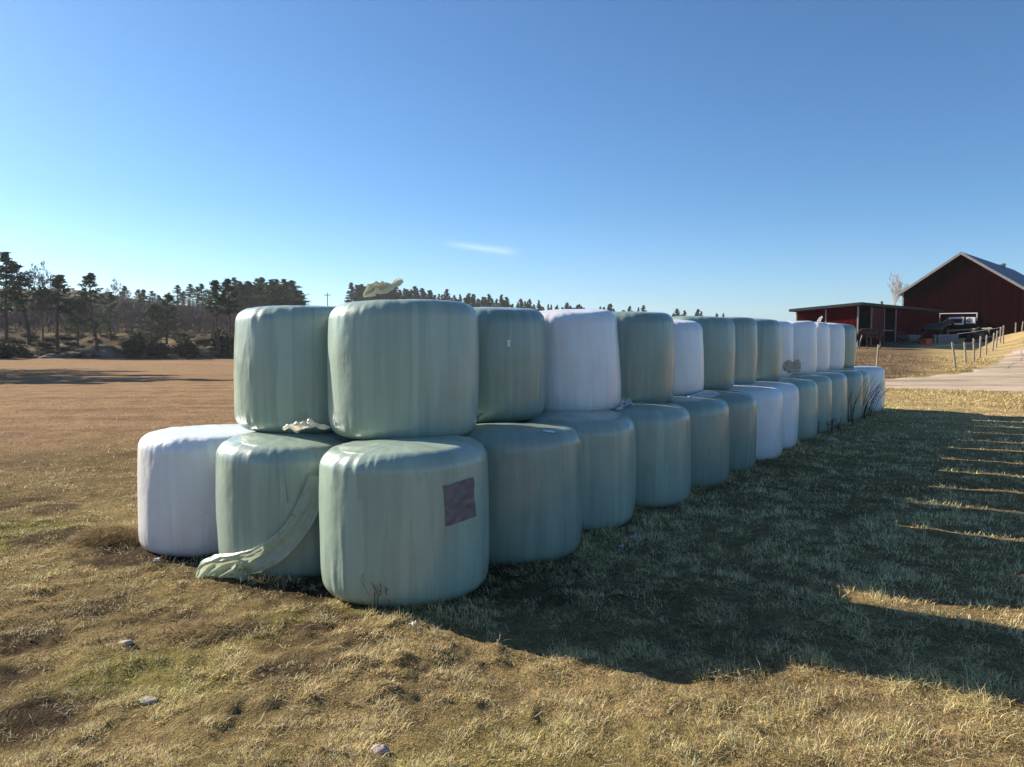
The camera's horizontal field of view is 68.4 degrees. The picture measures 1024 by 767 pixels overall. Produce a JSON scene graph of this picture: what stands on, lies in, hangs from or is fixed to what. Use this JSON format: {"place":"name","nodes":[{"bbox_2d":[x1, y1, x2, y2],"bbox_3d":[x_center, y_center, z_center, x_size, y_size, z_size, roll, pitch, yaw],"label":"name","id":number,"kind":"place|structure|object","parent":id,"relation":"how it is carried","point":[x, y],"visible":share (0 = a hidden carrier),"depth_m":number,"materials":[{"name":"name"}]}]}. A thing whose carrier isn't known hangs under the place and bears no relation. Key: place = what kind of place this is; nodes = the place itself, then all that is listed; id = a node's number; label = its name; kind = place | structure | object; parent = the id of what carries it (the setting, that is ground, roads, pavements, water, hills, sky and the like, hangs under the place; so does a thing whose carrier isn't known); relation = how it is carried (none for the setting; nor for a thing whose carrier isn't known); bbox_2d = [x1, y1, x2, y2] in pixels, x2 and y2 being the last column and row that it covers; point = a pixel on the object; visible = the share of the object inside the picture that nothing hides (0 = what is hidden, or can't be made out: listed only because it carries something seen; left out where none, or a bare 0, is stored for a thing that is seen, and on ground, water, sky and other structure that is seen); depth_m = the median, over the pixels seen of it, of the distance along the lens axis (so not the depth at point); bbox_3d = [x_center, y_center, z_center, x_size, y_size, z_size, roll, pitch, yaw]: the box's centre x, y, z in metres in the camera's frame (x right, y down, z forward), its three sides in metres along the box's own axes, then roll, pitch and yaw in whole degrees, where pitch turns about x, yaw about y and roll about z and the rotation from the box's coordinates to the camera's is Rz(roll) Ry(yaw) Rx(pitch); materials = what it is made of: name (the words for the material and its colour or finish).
{"place":"outdoors","nodes":[
{"label":"outdoors","id":0,"kind":"place"},
{"bbox_2d":[0,289,1023,766],"bbox_3d":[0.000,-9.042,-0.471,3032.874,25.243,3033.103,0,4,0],"label":"ground","id":1,"kind":"structure","parent":0,"point":[50,387],"depth_m":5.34,"materials":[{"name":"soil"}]},
{"bbox_2d":[0,341,18,358],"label":"juniper bush","id":2,"kind":"object","parent":1,"relation":"on","point":[6,350],"visible":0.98,"depth_m":109.40,"materials":[{"name":"green plant"}]},
{"bbox_2d":[0,252,33,342],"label":"pine tree","id":3,"kind":"object","parent":1,"relation":"on","point":[7,263],"visible":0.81,"depth_m":121.37,"materials":[{"name":"green plant"}]},
{"bbox_2d":[10,342,30,353],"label":"juniper bush","id":4,"kind":"object","parent":1,"relation":"on","point":[21,350],"visible":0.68,"depth_m":113.53,"materials":[{"name":"green plant"}]},
{"bbox_2d":[0,263,49,344],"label":"pine tree","id":5,"kind":"object","parent":1,"relation":"on","point":[15,268],"visible":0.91,"depth_m":121.45,"materials":[{"name":"green plant"}]},
{"bbox_2d":[19,261,59,341],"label":"bare tree","id":6,"kind":"object","parent":1,"relation":"on","point":[41,281],"visible":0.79,"depth_m":121.39,"materials":[{"name":"grey plant"}]},
{"bbox_2d":[34,341,53,346],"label":"heather scrub","id":7,"kind":"object","parent":1,"relation":"on","point":[39,343],"visible":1,"depth_m":121.96,"materials":[{"name":"brown plant"}]},
{"bbox_2d":[38,354,61,357],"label":"rock","id":8,"kind":"object","parent":1,"relation":"on","point":[51,356],"visible":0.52,"depth_m":112.67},
{"bbox_2d":[45,275,69,332],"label":"bare tree","id":9,"kind":"object","parent":1,"relation":"on","point":[66,297],"visible":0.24,"depth_m":135.51,"materials":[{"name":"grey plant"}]},
{"bbox_2d":[32,274,92,351],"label":"pine tree","id":10,"kind":"object","parent":1,"relation":"on","point":[59,281],"visible":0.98,"depth_m":117.73,"materials":[{"name":"green plant"}]},
{"bbox_2d":[53,297,96,347],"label":"pine tree","id":11,"kind":"object","parent":1,"relation":"on","point":[89,327],"visible":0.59,"depth_m":121.54,"materials":[{"name":"green plant"}]},
{"bbox_2d":[63,272,120,349],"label":"pine tree","id":12,"kind":"object","parent":1,"relation":"on","point":[89,277],"visible":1,"depth_m":118.16,"materials":[{"name":"green plant"}]},
{"bbox_2d":[85,345,115,349],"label":"rock","id":13,"kind":"object","parent":1,"relation":"on","point":[100,347],"visible":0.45,"depth_m":119.48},
{"bbox_2d":[64,519,139,548],"bbox_3d":[-4.012,1.506,7.526,1.061,0.324,0.814,0,4,0],"label":"grass tussock","id":14,"kind":"object","parent":1,"relation":"on","point":[112,529],"depth_m":7.44,"materials":[{"name":"plant"}]},
{"bbox_2d":[93,353,116,357],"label":"rock","id":15,"kind":"object","parent":1,"relation":"on","point":[105,355],"visible":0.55,"depth_m":112.94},
{"bbox_2d":[93,292,131,340],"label":"pine tree","id":16,"kind":"object","parent":1,"relation":"on","point":[112,306],"visible":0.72,"depth_m":125.56,"materials":[{"name":"green plant"}]},
{"bbox_2d":[101,276,131,333],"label":"bare tree","id":17,"kind":"object","parent":1,"relation":"on","point":[118,301],"visible":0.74,"depth_m":135.72,"materials":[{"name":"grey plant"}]},
{"bbox_2d":[117,286,135,322],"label":"pine tree","id":18,"kind":"object","parent":1,"relation":"on","point":[124,288],"visible":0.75,"depth_m":169.03,"materials":[{"name":"green plant"}]},
{"bbox_2d":[121,331,148,357],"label":"juniper bush","id":19,"kind":"object","parent":1,"relation":"on","point":[134,345],"visible":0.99,"depth_m":112.53,"materials":[{"name":"green plant"}]},
{"bbox_2d":[129,289,143,307],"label":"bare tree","id":20,"kind":"object","parent":1,"relation":"on","point":[136,296],"visible":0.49,"depth_m":199.26,"materials":[{"name":"green plant"}]},
{"bbox_2d":[0,292,286,334],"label":"leafless wood","id":21,"kind":"object","parent":1,"relation":"on","point":[197,319],"visible":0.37,"depth_m":151.58,"materials":[{"name":"plant"}]},
{"bbox_2d":[134,289,154,309],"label":"pine tree","id":22,"kind":"object","parent":1,"relation":"on","point":[143,292],"visible":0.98,"depth_m":193.93,"materials":[{"name":"green plant"}]},
{"bbox_2d":[119,304,173,342],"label":"pine tree","id":23,"kind":"object","parent":1,"relation":"on","point":[151,316],"visible":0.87,"depth_m":117.51,"materials":[{"name":"green plant"}]},
{"bbox_2d":[139,696,157,704],"bbox_3d":[-2.018,1.759,4.179,0.109,0.039,0.075,-1,4,-21],"label":"stone","id":24,"kind":"object","parent":1,"relation":"on","point":[146,700],"visible":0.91,"depth_m":4.16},
{"bbox_2d":[146,291,158,309],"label":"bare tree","id":25,"kind":"object","parent":1,"relation":"on","point":[153,294],"visible":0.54,"depth_m":208.65,"materials":[{"name":"green plant"}]},
{"bbox_2d":[141,339,172,358],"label":"juniper bush","id":26,"kind":"object","parent":1,"relation":"on","point":[156,351],"visible":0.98,"depth_m":111.13,"materials":[{"name":"green plant"}]},
{"bbox_2d":[138,294,190,346],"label":"pine tree","id":27,"kind":"object","parent":1,"relation":"on","point":[168,299],"visible":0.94,"depth_m":118.27,"materials":[{"name":"green plant"}]},
{"bbox_2d":[164,285,187,311],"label":"pine tree","id":28,"kind":"object","parent":1,"relation":"on","point":[178,290],"visible":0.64,"depth_m":220.69,"materials":[{"name":"green plant"}]},
{"bbox_2d":[171,334,199,358],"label":"juniper bush","id":29,"kind":"object","parent":1,"relation":"on","point":[186,348],"visible":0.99,"depth_m":111.01,"materials":[{"name":"green plant"}]},
{"bbox_2d":[184,284,197,312],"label":"pine tree","id":30,"kind":"object","parent":1,"relation":"on","point":[190,289],"visible":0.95,"depth_m":216.11,"materials":[{"name":"green plant"}]},
{"bbox_2d":[137,424,254,556],"bbox_3d":[-2.992,1.016,7.519,1.328,1.156,1.287,0,4,0],"label":"wrapped bale","id":31,"kind":"object","parent":1,"relation":"on","point":[176,473],"visible":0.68,"depth_m":6.92},
{"bbox_2d":[146,609,247,647],"bbox_3d":[-2.130,1.671,5.157,0.782,0.187,0.604,0,4,0],"label":"grass tussock","id":32,"kind":"object","parent":1,"relation":"on","point":[184,624],"depth_m":5.12,"materials":[{"name":"plant"}]},
{"bbox_2d":[188,283,208,314],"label":"pine tree","id":33,"kind":"object","parent":1,"relation":"on","point":[199,296],"visible":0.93,"depth_m":199.40,"materials":[{"name":"green plant"}]},
{"bbox_2d":[197,280,230,357],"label":"pine tree","id":34,"kind":"object","parent":1,"relation":"on","point":[213,291],"visible":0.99,"depth_m":112.06,"materials":[{"name":"green plant"}]},
{"bbox_2d":[208,327,233,354],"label":"juniper bush","id":35,"kind":"object","parent":1,"relation":"on","point":[224,341],"visible":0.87,"depth_m":113.58,"materials":[{"name":"green plant"}]},
{"bbox_2d":[217,278,243,356],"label":"pine tree","id":36,"kind":"object","parent":1,"relation":"on","point":[225,291],"visible":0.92,"depth_m":112.88,"materials":[{"name":"green plant"}]},
{"bbox_2d":[226,285,246,313],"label":"pine tree","id":37,"kind":"object","parent":1,"relation":"on","point":[236,286],"visible":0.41,"depth_m":199.12,"materials":[{"name":"green plant"}]},
{"bbox_2d":[231,281,247,310],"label":"pine tree","id":38,"kind":"object","parent":1,"relation":"on","point":[240,283],"visible":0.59,"depth_m":205.53,"materials":[{"name":"green plant"}]},
{"bbox_2d":[238,284,252,308],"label":"pine tree","id":39,"kind":"object","parent":1,"relation":"on","point":[246,287],"visible":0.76,"depth_m":206.22,"materials":[{"name":"green plant"}]},
{"bbox_2d":[246,285,264,306],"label":"pine tree","id":40,"kind":"object","parent":1,"relation":"on","point":[258,287],"visible":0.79,"depth_m":202.86,"materials":[{"name":"green plant"}]},
{"bbox_2d":[254,277,267,287],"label":"pine tree","id":41,"kind":"object","parent":1,"relation":"on","point":[261,280],"visible":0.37,"depth_m":221.06,"materials":[{"name":"green plant"}]},
{"bbox_2d":[250,279,288,306],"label":"pine tree","id":42,"kind":"object","parent":1,"relation":"on","point":[271,285],"visible":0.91,"depth_m":198.80,"materials":[{"name":"green plant"}]},
{"bbox_2d":[263,289,289,305],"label":"pine tree","id":43,"kind":"object","parent":1,"relation":"on","point":[272,291],"visible":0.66,"depth_m":199.43,"materials":[{"name":"green plant"}]},
{"bbox_2d":[265,286,293,305],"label":"pine tree","id":44,"kind":"object","parent":1,"relation":"on","point":[278,288],"visible":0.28,"depth_m":206.44,"materials":[{"name":"green plant"}]},
{"bbox_2d":[215,431,357,576],"bbox_3d":[-1.934,1.026,6.748,1.323,1.164,1.306,0,4,0],"label":"wrapped bale","id":45,"kind":"object","parent":1,"relation":"on","point":[261,480],"visible":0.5,"depth_m":6.17},
{"bbox_2d":[195,474,318,577],"bbox_3d":[-2.088,1.179,6.133,1.128,0.899,0.140,1,4,10],"label":"film strip","id":46,"kind":"object","parent":45,"relation":"hanging from","point":[282,543],"visible":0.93,"depth_m":6.07,"materials":[{"name":"plastic"}]},
{"bbox_2d":[231,560,250,581],"bbox_3d":[-2.186,1.519,6.106,0.150,0.180,0.121,2,4,22],"label":"film strip","id":47,"kind":"object","parent":46,"relation":"attached to","point":[239,568],"visible":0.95,"depth_m":6.11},
{"bbox_2d":[234,305,336,432],"bbox_3d":[-2.019,-0.161,7.293,1.270,1.167,1.300,0,4,0],"label":"wrapped bale","id":48,"kind":"object","parent":45,"relation":"on","point":[280,367],"visible":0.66,"depth_m":6.70},
{"bbox_2d":[282,418,329,432],"bbox_3d":[-1.717,0.352,6.259,0.389,0.117,0.147,0,4,-6],"label":"film scrap","id":49,"kind":"object","parent":45,"relation":"on","point":[296,427],"visible":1,"depth_m":6.23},
{"bbox_2d":[275,279,299,300],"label":"pine tree","id":50,"kind":"object","parent":1,"relation":"on","point":[284,282],"visible":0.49,"depth_m":212.94,"materials":[{"name":"green plant"}]},
{"bbox_2d":[280,289,304,304],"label":"pine tree","id":51,"kind":"object","parent":1,"relation":"on","point":[296,295],"visible":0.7,"depth_m":199.38,"materials":[{"name":"green plant"}]},
{"bbox_2d":[285,280,310,305],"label":"pine tree","id":52,"kind":"object","parent":1,"relation":"on","point":[292,283],"visible":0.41,"depth_m":217.90,"materials":[{"name":"green plant"}]},
{"bbox_2d":[344,282,355,302],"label":"spruce tree","id":53,"kind":"object","parent":1,"relation":"on","point":[351,293],"visible":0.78,"depth_m":399.06,"materials":[{"name":"green plant"}]},
{"bbox_2d":[352,286,361,301],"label":"spruce tree","id":54,"kind":"object","parent":1,"relation":"on","point":[357,295],"visible":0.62,"depth_m":396.84,"materials":[{"name":"green plant"}]},
{"bbox_2d":[330,619,391,634],"bbox_3d":[-0.993,1.647,5.006,0.534,0.142,0.422,0,4,0],"label":"grass tussock","id":55,"kind":"object","parent":1,"relation":"on","point":[365,628],"depth_m":5.02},
{"bbox_2d":[360,573,381,611],"bbox_3d":[-0.997,1.486,5.343,0.155,0.330,0.091,-1,4,-12],"label":"dry weed","id":56,"kind":"object","parent":1,"relation":"on","point":[374,593],"visible":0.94,"depth_m":5.35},
{"bbox_2d":[371,744,389,754],"bbox_3d":[-0.623,1.746,3.569,0.096,0.071,0.076,0,4,0],"label":"stone","id":57,"kind":"object","parent":1,"relation":"on","point":[383,749],"visible":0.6,"depth_m":3.55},
{"bbox_2d":[319,435,489,606],"bbox_3d":[-0.840,1.017,5.979,1.326,1.164,1.287,0,4,0],"label":"wrapped bale","id":58,"kind":"object","parent":1,"relation":"on","point":[404,521],"visible":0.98,"depth_m":5.42},
{"bbox_2d":[327,299,478,439],"bbox_3d":[-0.947,-0.141,6.653,1.316,1.175,1.289,1,4,0],"label":"wrapped bale","id":59,"kind":"object","parent":58,"relation":"on","point":[403,368],"visible":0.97,"depth_m":6.08},
{"bbox_2d":[363,278,402,296],"bbox_3d":[-1.097,-0.815,6.398,0.333,0.164,0.156,1,4,19],"label":"film scrap","id":60,"kind":"object","parent":59,"relation":"on","point":[375,288],"visible":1,"depth_m":6.40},
{"bbox_2d":[416,288,426,298],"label":"spruce tree","id":61,"kind":"object","parent":1,"relation":"on","point":[422,291],"visible":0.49,"depth_m":398.11,"materials":[{"name":"green plant"}]},
{"bbox_2d":[465,423,582,564],"bbox_3d":[0.002,0.949,6.966,1.295,1.166,1.319,0,4,0],"label":"wrapped bale","id":62,"kind":"object","parent":1,"relation":"on","point":[535,476],"visible":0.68,"depth_m":6.37},
{"bbox_2d":[473,307,545,422],"bbox_3d":[-0.227,-0.220,7.913,1.171,1.165,1.145,0,4,0],"label":"wrapped bale","id":63,"kind":"object","parent":62,"relation":"on","point":[512,363],"visible":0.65,"depth_m":7.42},
{"bbox_2d":[515,410,635,530],"bbox_3d":[0.667,0.881,8.071,1.325,1.158,1.310,0,4,0],"label":"wrapped bale","id":64,"kind":"object","parent":1,"relation":"on","point":[608,440],"visible":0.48,"depth_m":7.51},
{"bbox_2d":[540,309,620,410],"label":"wrapped bale","id":65,"kind":"object","parent":64,"relation":"on","point":[583,372],"visible":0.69,"depth_m":8.16},
{"bbox_2d":[616,402,690,507],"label":"wrapped bale","id":66,"kind":"object","parent":1,"relation":"on","point":[663,457],"visible":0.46,"depth_m":8.48},
{"bbox_2d":[611,399,635,410],"bbox_3d":[1.275,0.254,8.668,0.201,0.144,0.377,3,5,38],"label":"film scrap","id":67,"kind":"object","parent":66,"relation":"on","point":[623,404],"visible":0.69,"depth_m":8.66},
{"bbox_2d":[612,311,674,402],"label":"wrapped bale","id":68,"kind":"object","parent":66,"relation":"on","point":[646,353],"visible":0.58,"depth_m":9.11},
{"bbox_2d":[667,395,729,487],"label":"wrapped bale","id":69,"kind":"object","parent":1,"relation":"on","point":[710,432],"visible":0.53,"depth_m":9.56},
{"bbox_2d":[673,319,703,395],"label":"wrapped bale","id":70,"kind":"object","parent":69,"relation":"on","point":[689,357],"visible":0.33,"depth_m":10.28},
{"bbox_2d":[686,390,719,397],"bbox_3d":[2.544,0.165,10.196,0.165,0.117,0.995,3,5,41],"label":"film scrap","id":71,"kind":"object","parent":69,"relation":"on","point":[705,393],"visible":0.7,"depth_m":10.33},
{"bbox_2d":[703,390,756,471],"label":"wrapped bale","id":72,"kind":"object","parent":1,"relation":"on","point":[743,423],"visible":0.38,"depth_m":10.67},
{"bbox_2d":[672,316,734,389],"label":"wrapped bale","id":73,"kind":"object","parent":72,"relation":"on","point":[719,350],"visible":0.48,"depth_m":11.36},
{"bbox_2d":[729,384,782,459],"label":"wrapped bale","id":74,"kind":"object","parent":1,"relation":"on","point":[769,404],"visible":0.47,"depth_m":11.71},
{"bbox_2d":[724,317,757,383],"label":"wrapped bale","id":75,"kind":"object","parent":74,"relation":"on","point":[746,345],"visible":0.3,"depth_m":12.46},
{"bbox_2d":[754,381,798,449],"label":"wrapped bale","id":76,"kind":"object","parent":1,"relation":"on","point":[790,392],"visible":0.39,"depth_m":12.83},
{"bbox_2d":[753,318,781,380],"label":"wrapped bale","id":77,"kind":"object","parent":76,"relation":"on","point":[769,362],"visible":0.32,"depth_m":13.45},
{"bbox_2d":[778,377,817,440],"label":"wrapped bale","id":78,"kind":"object","parent":1,"relation":"on","point":[808,411],"visible":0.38,"depth_m":13.90},
{"bbox_2d":[778,321,793,377],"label":"wrapped bale","id":79,"kind":"object","parent":78,"relation":"on","point":[787,352],"visible":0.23,"depth_m":14.68},
{"bbox_2d":[789,375,831,432],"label":"wrapped bale","id":80,"kind":"object","parent":1,"relation":"on","point":[824,383],"visible":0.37,"depth_m":14.96},
{"bbox_2d":[787,321,816,374],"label":"wrapped bale","id":81,"kind":"object","parent":80,"relation":"on","point":[805,347],"visible":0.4,"depth_m":15.58},
{"bbox_2d":[813,372,846,426],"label":"wrapped bale","id":82,"kind":"object","parent":1,"relation":"on","point":[839,395],"visible":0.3,"depth_m":16.00},
{"bbox_2d":[814,322,829,371],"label":"wrapped bale","id":83,"kind":"object","parent":82,"relation":"on","point":[823,346],"visible":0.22,"depth_m":16.71},
{"bbox_2d":[818,418,841,433],"bbox_3d":[6.301,0.827,14.934,0.467,0.385,0.327,1,4,21],"label":"dry weed","id":84,"kind":"object","parent":1,"relation":"on","point":[831,423],"visible":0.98,"depth_m":14.91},
{"bbox_2d":[827,370,862,420],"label":"wrapped bale","id":85,"kind":"object","parent":1,"relation":"on","point":[854,381],"visible":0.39,"depth_m":17.02},
{"bbox_2d":[827,323,844,369],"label":"wrapped bale","id":86,"kind":"object","parent":85,"relation":"on","point":[837,345],"visible":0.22,"depth_m":17.71},
{"bbox_2d":[842,368,869,415],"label":"wrapped bale","id":87,"kind":"object","parent":1,"relation":"on","point":[866,377],"visible":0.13,"depth_m":18.18},
{"bbox_2d":[841,324,855,367],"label":"wrapped bale","id":88,"kind":"object","parent":87,"relation":"on","point":[850,346],"visible":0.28,"depth_m":18.78},
{"bbox_2d":[847,383,865,423],"bbox_3d":[7.599,0.403,16.714,0.464,0.996,0.360,2,4,27],"label":"dry weed","id":89,"kind":"object","parent":1,"relation":"on","point":[851,415],"visible":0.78,"depth_m":16.70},
{"bbox_2d":[789,301,943,346],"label":"stable shed","id":90,"kind":"structure","parent":1,"relation":"on","point":[893,322],"depth_m":58.47,"materials":[{"name":"brown wood"}]},
{"bbox_2d":[871,338,883,344],"bbox_3d":[28.199,-2.995,58.226,0.055,1.010,2.950,3,5,42],"label":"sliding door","id":91,"kind":"structure","parent":90,"relation":"in","point":[874,341],"depth_m":57.83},
{"bbox_2d":[872,308,884,337],"bbox_3d":[28.201,-4.642,58.117,0.060,2.270,2.950,3,5,42],"label":"sliding door","id":92,"kind":"structure","parent":90,"relation":"in","point":[877,314],"depth_m":58.07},
{"bbox_2d":[896,331,902,341],"bbox_3d":[32.049,-3.539,62.437,0.055,1.550,2.100,3,5,42],"label":"half door","id":93,"kind":"structure","parent":90,"relation":"in","point":[898,333],"depth_m":62.35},
{"bbox_2d":[896,317,903,330],"bbox_3d":[32.049,-4.921,62.347,0.055,1.080,2.100,3,5,42],"label":"half door","id":94,"kind":"structure","parent":90,"relation":"in","point":[900,321],"depth_m":62.32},
{"bbox_2d":[853,366,884,411],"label":"wrapped bale","id":95,"kind":"object","parent":1,"relation":"on","point":[878,373],"visible":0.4,"depth_m":19.10},
{"bbox_2d":[856,328,884,348],"bbox_3d":[25.060,-3.154,52.895,2.274,1.454,0.650,0,4,-6],"label":"horse","id":96,"kind":"object","parent":1,"relation":"on","point":[866,333],"visible":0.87,"depth_m":52.67},
{"bbox_2d":[861,376,887,418],"bbox_3d":[8.468,0.331,17.614,0.652,1.025,0.228,0,4,0],"label":"dry weed","id":97,"kind":"object","parent":1,"relation":"on","point":[866,406],"visible":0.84,"depth_m":17.64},
{"bbox_2d":[868,381,887,416],"bbox_3d":[8.810,0.364,18.114,0.499,0.894,0.122,0,4,0],"label":"dry weed","id":98,"kind":"object","parent":1,"relation":"on","point":[870,408],"visible":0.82,"depth_m":18.13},
{"bbox_2d":[887,272,908,305],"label":"birch tree","id":99,"kind":"object","parent":1,"relation":"on","point":[897,287],"visible":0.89,"depth_m":95.75,"materials":[{"name":"white plant"}]},
{"bbox_2d":[899,335,922,343],"bbox_3d":[31.219,-3.460,58.895,1.970,0.732,0.760,-1,4,-10],"label":"wheelbarrow","id":100,"kind":"object","parent":1,"relation":"on","point":[912,337],"visible":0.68,"depth_m":58.63,"materials":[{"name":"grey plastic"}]},
{"bbox_2d":[918,319,953,340],"bbox_3d":[33.932,-4.211,60.325,2.700,1.964,0.685,1,4,8],"label":"horse","id":101,"kind":"object","parent":1,"relation":"on","point":[939,327],"visible":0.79,"depth_m":60.06},
{"bbox_2d":[933,335,957,342],"bbox_3d":[34.434,-3.399,59.906,1.660,0.970,0.820,0,4,0],"label":"water trough","id":102,"kind":"object","parent":1,"relation":"on","point":[947,339],"visible":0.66,"depth_m":59.52,"materials":[{"name":"grey plastic"}]},
{"bbox_2d":[897,252,1023,337],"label":"red barn","id":103,"kind":"structure","parent":1,"relation":"on","point":[962,290],"depth_m":70.35,"materials":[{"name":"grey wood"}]},
{"bbox_2d":[949,317,963,324],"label":"window","id":104,"kind":"structure","parent":103,"relation":"in","point":[957,320],"depth_m":70.94,"materials":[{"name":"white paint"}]},
{"bbox_2d":[947,327,991,334],"bbox_3d":[39.024,-3.977,64.403,0.198,1.625,3.627,-2,4,-33],"label":"rail fence","id":105,"kind":"object","parent":1,"relation":"on","point":[989,328],"visible":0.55,"depth_m":64.60,"materials":[{"name":"grey wood"}]},
{"bbox_2d":[964,327,992,341],"bbox_3d":[38.330,-3.950,61.865,2.539,1.436,1.905,0,4,0],"label":"manure heap","id":106,"kind":"object","parent":1,"relation":"on","point":[976,335],"visible":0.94,"depth_m":61.37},
{"bbox_2d":[0,0,1023,320],"label":"sky","id":107,"kind":"structure","parent":0,"point":[763,159],"materials":[{"name":"blue"}]},
{"bbox_2d":[885,348,1023,391],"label":"gravel road","id":108,"kind":"structure","parent":0,"point":[1006,373],"depth_m":30.76,"materials":[{"name":"gravel"}]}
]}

